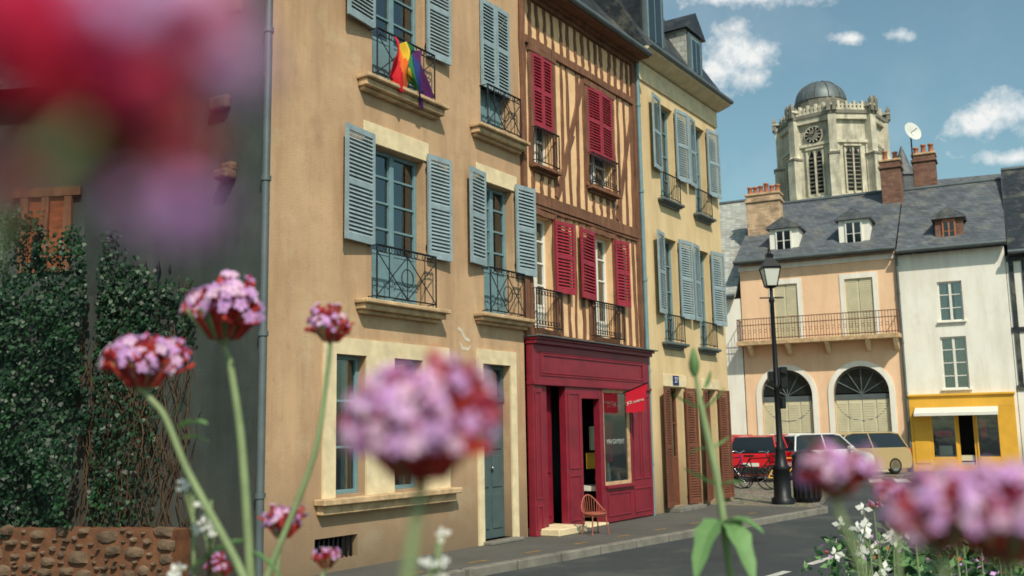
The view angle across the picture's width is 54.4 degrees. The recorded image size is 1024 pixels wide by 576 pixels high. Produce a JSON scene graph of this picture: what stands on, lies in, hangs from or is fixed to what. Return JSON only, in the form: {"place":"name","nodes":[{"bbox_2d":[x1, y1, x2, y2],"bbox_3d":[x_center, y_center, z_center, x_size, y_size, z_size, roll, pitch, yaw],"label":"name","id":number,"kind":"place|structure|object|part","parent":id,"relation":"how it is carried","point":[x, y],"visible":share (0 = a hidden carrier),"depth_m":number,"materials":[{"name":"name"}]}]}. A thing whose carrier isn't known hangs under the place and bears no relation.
{"place":"outdoors","nodes":[
{"label":"outdoors","id":0,"kind":"place"},
{"bbox_2d":[204,551,233,575],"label":"verbena flower","id":1,"kind":"object","parent":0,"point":[219,566],"visible":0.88,"depth_m":0.87,"materials":[{"name":"pink plant"}]},
{"bbox_2d":[310,547,341,575],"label":"verbena flower","id":2,"kind":"object","parent":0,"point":[328,554],"visible":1,"depth_m":0.87,"materials":[{"name":"pink plant"}]},
{"bbox_2d":[313,505,814,575],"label":"pavement","id":3,"kind":"structure","parent":0,"point":[640,527],"depth_m":15.85,"materials":[{"name":"concrete"}]},
{"bbox_2d":[0,524,190,575],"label":"stone wall","id":4,"kind":"structure","parent":3,"relation":"on","point":[59,550],"depth_m":12.19,"materials":[{"name":"brown stone"}]},
{"bbox_2d":[0,210,200,538],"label":"ivy wall","id":5,"kind":"structure","parent":3,"relation":"on","point":[84,441],"depth_m":12.79,"materials":[{"name":"green plant"}]},
{"bbox_2d":[117,260,171,291],"bbox_3d":[-4.638,-0.057,13.045,1.500,0.640,0.069,-4,-9,17],"label":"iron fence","id":6,"kind":"object","parent":5,"relation":"on","point":[158,268],"visible":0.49,"depth_m":13.06,"materials":[{"name":"black metal"}]},
{"bbox_2d":[81,0,536,575],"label":"townhouse","id":7,"kind":"structure","parent":3,"relation":"on","point":[365,194],"depth_m":13.56,"materials":[{"name":"paint"}]},
{"bbox_2d":[336,355,358,493],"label":"window","id":8,"kind":"structure","parent":7,"relation":"in","point":[344,359],"depth_m":13.36,"materials":[{"name":"blue paint"}]},
{"bbox_2d":[344,120,452,323],"bbox_3d":[-1.651,-0.921,14.317,0.442,2.730,2.401,-6,-10,33],"label":"window","id":9,"kind":"structure","parent":7,"relation":"in","point":[394,287],"depth_m":14.37,"materials":[{"name":"blue paint"}]},
{"bbox_2d":[347,0,451,120],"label":"window","id":10,"kind":"structure","parent":7,"relation":"in","point":[377,83],"depth_m":14.78,"materials":[{"name":"blue paint"}]},
{"bbox_2d":[395,359,414,488],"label":"window","id":11,"kind":"structure","parent":7,"relation":"in","point":[402,485],"depth_m":14.30,"materials":[{"name":"blue paint"}]},
{"bbox_2d":[390,37,432,108],"bbox_3d":[-1.477,-3.137,14.604,0.198,0.888,0.941,-6,-10,33],"label":"rainbow flag","id":12,"kind":"object","parent":7,"relation":"attached to","point":[407,60],"visible":0.99,"depth_m":14.58,"materials":[{"name":"multicoloured fabric"}]},
{"bbox_2d":[483,365,504,539],"bbox_3d":[-0.352,2.614,15.988,0.130,2.750,0.800,-6,-10,33],"label":"door","id":13,"kind":"structure","parent":7,"relation":"in","point":[494,460],"depth_m":16.04,"materials":[{"name":"grey paint"}]},
{"bbox_2d":[470,0,529,154],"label":"window","id":14,"kind":"structure","parent":7,"relation":"in","point":[489,130],"depth_m":16.88,"materials":[{"name":"blue paint"}]},
{"bbox_2d":[469,162,536,329],"bbox_3d":[-0.202,-0.664,16.502,0.442,2.640,1.970,-6,-10,33],"label":"window","id":15,"kind":"structure","parent":7,"relation":"in","point":[495,310],"depth_m":16.58,"materials":[{"name":"blue paint"}]},
{"bbox_2d":[416,512,756,572],"bbox_3d":[1.824,4.059,16.313,0.095,0.001,10.384,-7,-10,37],"label":"pavement marking","id":16,"kind":"object","parent":3,"relation":"on","point":[579,543],"visible":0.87,"depth_m":15.30,"materials":[{"name":"white paint"}]},
{"bbox_2d":[517,0,657,536],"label":"half timbered house","id":17,"kind":"structure","parent":3,"relation":"on","point":[588,352],"depth_m":18.91,"materials":[{"name":"paint"}]},
{"bbox_2d":[530,51,561,179],"bbox_3d":[0.512,-3.132,18.103,0.362,2.240,0.880,-6,-10,33],"label":"window","id":18,"kind":"structure","parent":17,"relation":"in","point":[538,168],"depth_m":18.10,"materials":[{"name":"white paint"}]},
{"bbox_2d":[532,219,575,331],"bbox_3d":[0.609,-0.218,17.860,0.458,2.040,1.371,-6,-10,33],"label":"window","id":19,"kind":"structure","parent":17,"relation":"in","point":[540,310],"depth_m":17.98,"materials":[{"name":"white paint"}]},
{"bbox_2d":[587,86,621,201],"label":"window","id":20,"kind":"structure","parent":17,"relation":"in","point":[593,189],"depth_m":19.90,"materials":[{"name":"white paint"}]},
{"bbox_2d":[580,227,631,341],"bbox_3d":[1.678,0.001,19.460,0.468,2.050,2.019,-6,-10,33],"label":"window","id":21,"kind":"structure","parent":17,"relation":"in","point":[601,327],"depth_m":19.62,"materials":[{"name":"white paint"}]},
{"bbox_2d":[622,382,647,412],"bbox_3d":[2.399,2.131,19.359,0.567,0.580,0.025,-6,-10,33],"label":"banner","id":22,"kind":"object","parent":17,"relation":"attached to","point":[635,398],"visible":1,"depth_m":19.34,"materials":[{"name":"red fabric"}]},
{"bbox_2d":[581,494,609,535],"bbox_3d":[1.381,3.798,16.687,0.472,0.651,0.438,3,-9,-28],"label":"wicker chair","id":23,"kind":"object","parent":3,"relation":"on","point":[597,514],"visible":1,"depth_m":16.78,"materials":[{"name":"orange wicker"}]},
{"bbox_2d":[593,0,734,513],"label":"townhouse","id":24,"kind":"structure","parent":3,"relation":"on","point":[684,100],"depth_m":22.77,"materials":[{"name":"yellow paint"}]},
{"bbox_2d":[651,92,690,211],"bbox_3d":[3.517,-3.003,22.691,0.382,2.440,1.948,-6,-10,33],"label":"window","id":25,"kind":"structure","parent":24,"relation":"in","point":[666,201],"depth_m":22.94,"materials":[{"name":"blue paint"}]},
{"bbox_2d":[657,229,695,350],"bbox_3d":[3.536,0.107,22.187,0.382,2.540,1.917,-6,-10,33],"label":"window","id":26,"kind":"structure","parent":24,"relation":"in","point":[667,344],"depth_m":22.46,"materials":[{"name":"blue paint"}]},
{"bbox_2d":[663,386,701,507],"bbox_3d":[3.575,3.447,21.665,0.399,2.540,1.835,-6,-10,33],"label":"window","id":27,"kind":"structure","parent":24,"relation":"in","point":[672,463],"depth_m":21.98,"materials":[{"name":"brown paint"}]},
{"bbox_2d":[688,116,721,224],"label":"window","id":28,"kind":"structure","parent":24,"relation":"in","point":[699,216],"depth_m":24.55,"materials":[{"name":"blue paint"}]},
{"bbox_2d":[693,243,727,354],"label":"window","id":29,"kind":"structure","parent":24,"relation":"in","point":[700,282],"depth_m":24.06,"materials":[{"name":"blue paint"}]},
{"bbox_2d":[703,389,734,501],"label":"window","id":30,"kind":"structure","parent":24,"relation":"in","point":[724,416],"depth_m":23.71,"materials":[{"name":"brown paint"}]},
{"bbox_2d":[719,199,747,434],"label":"white house","id":31,"kind":"structure","parent":0,"point":[733,221],"depth_m":41.00,"materials":[{"name":"paint"}]},
{"bbox_2d":[486,471,1016,575],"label":"road","id":32,"kind":"structure","parent":0,"point":[788,545],"depth_m":14.51,"materials":[{"name":"grey asphalt"}]},
{"bbox_2d":[0,87,85,301],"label":"timbered house","id":33,"kind":"structure","parent":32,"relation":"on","point":[62,207],"depth_m":16.18,"materials":[{"name":"brown wood"}]},
{"bbox_2d":[0,0,272,250],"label":"verbena flower","id":34,"kind":"object","parent":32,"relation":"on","point":[47,47],"visible":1,"depth_m":0.06,"materials":[{"name":"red plant"}]},
{"bbox_2d":[98,332,247,575],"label":"verbena flower","id":35,"kind":"object","parent":32,"relation":"on","point":[144,367],"visible":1,"depth_m":0.75,"materials":[{"name":"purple plant"}]},
{"bbox_2d":[167,478,216,575],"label":"gaura plant","id":36,"kind":"object","parent":32,"relation":"on","point":[203,527],"visible":0.78,"depth_m":0.78,"materials":[{"name":"white plant"}]},
{"bbox_2d":[178,270,280,575],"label":"verbena flower","id":37,"kind":"object","parent":32,"relation":"on","point":[221,310],"visible":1,"depth_m":0.79,"materials":[{"name":"purple plant"}]},
{"bbox_2d":[257,503,308,575],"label":"verbena flower","id":38,"kind":"object","parent":32,"relation":"on","point":[278,519],"visible":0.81,"depth_m":0.88,"materials":[{"name":"pink plant"}]},
{"bbox_2d":[264,301,354,575],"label":"verbena flower","id":39,"kind":"object","parent":32,"relation":"on","point":[321,321],"visible":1,"depth_m":0.85,"materials":[{"name":"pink plant"}]},
{"bbox_2d":[339,348,502,575],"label":"verbena flower","id":40,"kind":"object","parent":32,"relation":"on","point":[405,429],"visible":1,"depth_m":0.26,"materials":[{"name":"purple plant"}]},
{"bbox_2d":[418,527,450,575],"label":"gaura plant","id":41,"kind":"object","parent":32,"relation":"on","point":[426,563],"visible":1,"depth_m":0.58,"materials":[{"name":"white plant"}]},
{"bbox_2d":[421,493,827,575],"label":"kerb","id":42,"kind":"structure","parent":32,"relation":"on","point":[514,564],"depth_m":14.78,"materials":[{"name":"concrete"}]},
{"bbox_2d":[673,348,763,575],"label":"flower stalk","id":43,"kind":"object","parent":32,"relation":"on","point":[736,532],"visible":1,"depth_m":0.87,"materials":[{"name":"green plant"}]},
{"bbox_2d":[795,440,882,575],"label":"verbena flower","id":44,"kind":"object","parent":32,"relation":"on","point":[828,472],"visible":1,"depth_m":0.33,"materials":[{"name":"purple plant"}]},
{"bbox_2d":[767,479,910,575],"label":"road marking","id":45,"kind":"object","parent":32,"relation":"on","point":[811,563],"visible":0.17,"depth_m":13.66,"materials":[{"name":"white paint"}]},
{"bbox_2d":[831,502,902,575],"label":"gaura plant","id":46,"kind":"object","parent":32,"relation":"on","point":[863,541],"visible":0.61,"depth_m":1.84,"materials":[{"name":"white plant"}]},
{"bbox_2d":[866,499,882,575],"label":"verbena flower","id":47,"kind":"object","parent":32,"relation":"on","point":[873,506],"visible":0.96,"depth_m":1.72,"materials":[{"name":"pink plant"}]},
{"bbox_2d":[870,478,912,575],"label":"verbena flower","id":48,"kind":"object","parent":32,"relation":"on","point":[883,487],"visible":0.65,"depth_m":0.49,"materials":[{"name":"pink plant"}]},
{"bbox_2d":[800,520,1023,575],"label":"leafy plant","id":49,"kind":"object","parent":32,"relation":"on","point":[909,567],"visible":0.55,"depth_m":2.25,"materials":[{"name":"green plant"}]},
{"bbox_2d":[915,551,919,575],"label":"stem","id":50,"kind":"object","parent":32,"relation":"on","point":[917,564],"depth_m":1.47,"materials":[{"name":"green plant"}]},
{"bbox_2d":[880,463,1007,575],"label":"verbena flower","id":51,"kind":"object","parent":32,"relation":"on","point":[948,514],"visible":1,"depth_m":0.25,"materials":[{"name":"purple plant"}]},
{"bbox_2d":[956,547,960,575],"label":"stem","id":52,"kind":"object","parent":32,"relation":"on","point":[958,564],"visible":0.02,"depth_m":1.55,"materials":[{"name":"green plant"}]},
{"bbox_2d":[963,547,967,575],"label":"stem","id":53,"kind":"object","parent":32,"relation":"on","point":[965,559],"visible":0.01,"depth_m":1.98,"materials":[{"name":"green plant"}]},
{"bbox_2d":[953,459,1023,575],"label":"verbena flower","id":54,"kind":"object","parent":32,"relation":"on","point":[1004,550],"visible":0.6,"depth_m":0.26,"materials":[{"name":"purple plant"}]},
{"bbox_2d":[709,474,818,507],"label":"cobbled square","id":55,"kind":"structure","parent":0,"point":[755,494],"depth_m":25.75,"materials":[{"name":"grey stone"}]},
{"bbox_2d":[732,451,753,487],"bbox_3d":[6.497,5.337,29.320,0.577,1.080,1.736,4,-10,-30],"label":"bicycle","id":56,"kind":"object","parent":55,"relation":"on","point":[745,475],"visible":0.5,"depth_m":28.99,"materials":[{"name":"metal"}]},
{"bbox_2d":[733,451,772,488],"bbox_3d":[6.995,5.198,28.430,1.736,1.080,0.577,-8,-11,39],"label":"bicycle","id":57,"kind":"object","parent":55,"relation":"on","point":[741,476],"visible":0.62,"depth_m":28.53,"materials":[{"name":"metal"}]},
{"bbox_2d":[732,434,788,479],"bbox_3d":[8.694,5.724,33.788,2.080,1.508,4.079,-6,-10,30],"label":"parked car","id":58,"kind":"object","parent":55,"relation":"on","point":[750,444],"visible":0.3,"depth_m":32.24,"materials":[{"name":"red paint"}]},
{"bbox_3d":[8.513,5.242,33.557,1.596,0.550,3.030,-6,-10,30],"label":"window glass","id":59,"kind":"part","parent":58,"relation":"part of","materials":[{"name":"black glass"}]},
{"bbox_2d":[756,450,795,489],"bbox_3d":[7.693,5.113,27.935,1.736,1.080,0.577,0,-8,-5],"label":"bicycle","id":60,"kind":"object","parent":55,"relation":"on","point":[769,476],"visible":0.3,"depth_m":27.86,"materials":[{"name":"metal"}]},
{"bbox_2d":[759,246,794,504],"bbox_3d":[6.096,1.960,23.012,0.560,5.940,0.507,-1,-8,0],"label":"street lamp","id":61,"kind":"object","parent":55,"relation":"on","point":[770,268],"visible":1,"depth_m":22.84,"materials":[{"name":"black metal"}]},
{"bbox_2d":[767,367,787,408],"bbox_3d":[6.132,2.295,22.919,0.420,0.950,0.327,-1,-8,0],"label":"pedestrian signal","id":62,"kind":"object","parent":61,"relation":"attached to","point":[783,377],"visible":1,"depth_m":22.89,"materials":[{"name":"black metal"}]},
{"bbox_2d":[791,449,821,502],"bbox_3d":[6.829,4.355,23.096,0.660,1.200,0.660,-1,-8,0],"label":"litter bin","id":63,"kind":"object","parent":55,"relation":"on","point":[810,494],"visible":0.57,"depth_m":22.89,"materials":[{"name":"black metal"}]},
{"bbox_2d":[767,433,873,476],"bbox_3d":[10.489,5.793,34.486,4.379,1.508,2.080,5,-10,-35],"label":"parked car","id":64,"kind":"object","parent":55,"relation":"on","point":[799,441],"visible":0.22,"depth_m":33.55,"materials":[{"name":"white paint"}]},
{"bbox_3d":[10.137,5.322,34.313,3.180,0.550,1.596,5,-10,-35],"label":"window glass","id":65,"kind":"part","parent":64,"relation":"part of","materials":[{"name":"black glass"}]},
{"bbox_2d":[733,183,912,471],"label":"peach house","id":66,"kind":"structure","parent":55,"relation":"on","point":[839,335],"depth_m":39.44,"materials":[{"name":"paint"}]},
{"bbox_2d":[762,370,814,434],"bbox_3d":[11.011,5.270,39.603,2.040,4.000,0.080,-5,-9,27],"label":"arched doorway","id":67,"kind":"structure","parent":66,"relation":"in","point":[797,384],"depth_m":39.60,"materials":[{"name":"wood"}]},
{"bbox_2d":[834,366,891,471],"bbox_3d":[13.532,5.024,38.331,2.099,4.030,0.080,-5,-9,27],"label":"arched doorway","id":68,"kind":"structure","parent":66,"relation":"in","point":[860,379],"depth_m":38.42,"materials":[{"name":"wood"}]},
{"bbox_2d":[663,0,1023,201],"label":"sky","id":69,"kind":"structure","parent":0,"point":[953,70],"materials":[{"name":"blue"}]},
{"bbox_2d":[864,472,992,478],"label":"pavement","id":70,"kind":"structure","parent":0,"point":[899,475],"depth_m":34.81,"materials":[{"name":"grey concrete"}]},
{"bbox_2d":[835,432,912,473],"bbox_3d":[12.129,5.968,35.890,4.279,1.508,2.080,2,-9,-20],"label":"parked car","id":71,"kind":"object","parent":70,"relation":"on","point":[892,451],"visible":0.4,"depth_m":35.51,"materials":[{"name":"beige paint"}]},
{"bbox_3d":[12.492,5.539,36.088,3.130,0.550,1.596,2,-9,-20],"label":"window glass","id":72,"kind":"part","parent":71,"relation":"part of","materials":[{"name":"black glass"}]},
{"bbox_2d":[878,143,1023,471],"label":"white house","id":73,"kind":"structure","parent":70,"relation":"on","point":[962,396],"depth_m":37.26,"materials":[{"name":"paint"}]},
{"bbox_2d":[905,123,921,158],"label":"satellite dish","id":74,"kind":"object","parent":73,"relation":"attached to","point":[912,130],"visible":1,"depth_m":41.87,"materials":[{"name":"white metal"}]},
{"bbox_2d":[937,281,966,323],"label":"window","id":75,"kind":"structure","parent":73,"relation":"in","point":[942,296],"depth_m":37.40,"materials":[{"name":"white paint"}]},
{"bbox_2d":[940,336,972,391],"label":"window","id":76,"kind":"structure","parent":73,"relation":"in","point":[954,350],"depth_m":37.11,"materials":[{"name":"white paint"}]},
{"bbox_2d":[1001,165,1023,458],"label":"half timbered house","id":77,"kind":"structure","parent":70,"relation":"on","point":[1012,178],"depth_m":36.40,"materials":[{"name":"white paint"}]},
{"label":"ground","id":78,"kind":"structure","parent":0,"visible":0},
{"bbox_2d":[772,81,891,200],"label":"church tower","id":79,"kind":"structure","parent":78,"relation":"on","point":[830,141],"depth_m":108.84,"materials":[{"name":"stone"}]},
{"bbox_2d":[898,146,1008,255],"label":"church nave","id":80,"kind":"structure","parent":78,"relation":"on","point":[907,177],"depth_m":112.20,"materials":[{"name":"stone"}]}
]}

